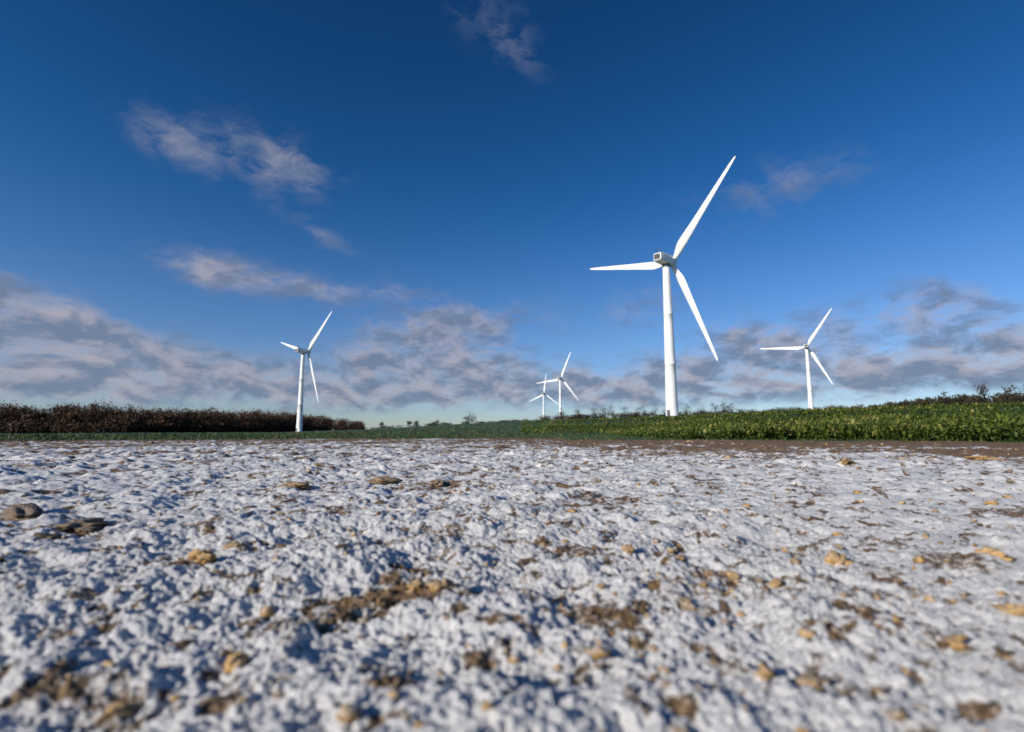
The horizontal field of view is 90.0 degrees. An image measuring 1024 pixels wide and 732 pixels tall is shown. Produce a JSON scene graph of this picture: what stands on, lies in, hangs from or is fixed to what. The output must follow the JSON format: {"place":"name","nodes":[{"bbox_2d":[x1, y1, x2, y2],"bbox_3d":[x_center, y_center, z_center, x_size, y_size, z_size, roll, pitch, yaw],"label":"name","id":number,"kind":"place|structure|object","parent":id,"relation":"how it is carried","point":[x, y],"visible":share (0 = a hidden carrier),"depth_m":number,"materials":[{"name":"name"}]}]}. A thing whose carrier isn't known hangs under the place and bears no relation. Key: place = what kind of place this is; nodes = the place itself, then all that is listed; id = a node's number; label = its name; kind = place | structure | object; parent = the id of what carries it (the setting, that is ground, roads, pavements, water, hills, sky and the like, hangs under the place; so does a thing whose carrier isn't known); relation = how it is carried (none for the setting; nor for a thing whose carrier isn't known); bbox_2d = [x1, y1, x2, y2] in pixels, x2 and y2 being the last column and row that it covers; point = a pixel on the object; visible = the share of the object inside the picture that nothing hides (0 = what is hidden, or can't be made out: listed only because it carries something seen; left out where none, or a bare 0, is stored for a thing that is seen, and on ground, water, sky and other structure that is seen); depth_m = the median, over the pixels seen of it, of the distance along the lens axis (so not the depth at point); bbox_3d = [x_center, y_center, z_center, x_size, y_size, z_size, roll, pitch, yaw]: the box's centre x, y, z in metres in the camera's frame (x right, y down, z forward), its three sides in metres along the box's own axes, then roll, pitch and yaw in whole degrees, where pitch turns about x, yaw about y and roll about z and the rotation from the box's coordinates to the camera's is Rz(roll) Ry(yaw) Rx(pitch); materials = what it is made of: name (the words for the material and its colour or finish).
{"place":"outdoors","nodes":[
{"label":"outdoors","id":0,"kind":"place"},
{"bbox_2d":[0,407,1023,731],"bbox_3d":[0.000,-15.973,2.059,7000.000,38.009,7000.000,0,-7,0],"label":"ground","id":1,"kind":"structure","parent":0,"point":[306,639],"depth_m":0.86,"materials":[{"name":"white snow"}]},
{"bbox_2d":[0,397,365,433],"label":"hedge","id":2,"kind":"object","parent":1,"relation":"on","point":[58,419],"visible":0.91,"depth_m":318.01,"materials":[{"name":"plant"}]},
{"bbox_2d":[281,311,331,431],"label":"wind turbine","id":3,"kind":"object","parent":1,"relation":"on","point":[303,351],"visible":1,"depth_m":390.23,"materials":[{"name":"white paint"}]},
{"bbox_2d":[0,406,1023,442],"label":"field grass","id":4,"kind":"structure","parent":1,"relation":"on","point":[74,437],"depth_m":24.72,"materials":[{"name":"green plant"}]},
{"bbox_2d":[0,440,1023,731],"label":"soil clods","id":5,"kind":"object","parent":1,"relation":"on","point":[342,714],"visible":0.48,"depth_m":0.81,"materials":[{"name":"brown soil"}]},
{"bbox_2d":[529,377,558,417],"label":"wind turbine","id":6,"kind":"object","parent":1,"relation":"on","point":[543,394],"visible":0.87,"depth_m":1049.34,"materials":[{"name":"white paint"}]},
{"bbox_2d":[536,352,578,415],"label":"wind turbine","id":7,"kind":"object","parent":1,"relation":"on","point":[560,396],"visible":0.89,"depth_m":728.06,"materials":[{"name":"white paint"}]},
{"bbox_2d":[590,157,734,415],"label":"wind turbine","id":8,"kind":"object","parent":1,"relation":"on","point":[666,261],"visible":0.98,"depth_m":186.35,"materials":[{"name":"white paint"}]},
{"bbox_2d":[370,380,1023,428],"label":"hedgerow trees","id":9,"kind":"object","parent":1,"relation":"on","point":[1014,397],"visible":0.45,"depth_m":588.69,"materials":[{"name":"green plant"}]},
{"bbox_2d":[520,401,1023,441],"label":"crop plants","id":10,"kind":"object","parent":1,"relation":"on","point":[992,423],"visible":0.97,"depth_m":22.76,"materials":[{"name":"green plant"}]},
{"bbox_2d":[761,308,832,409],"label":"wind turbine","id":11,"kind":"object","parent":1,"relation":"on","point":[809,384],"visible":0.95,"depth_m":475.79,"materials":[{"name":"white paint"}]},
{"bbox_2d":[0,0,1023,431],"label":"sky","id":12,"kind":"structure","parent":0,"point":[190,190],"materials":[{"name":"blue"}]}
]}

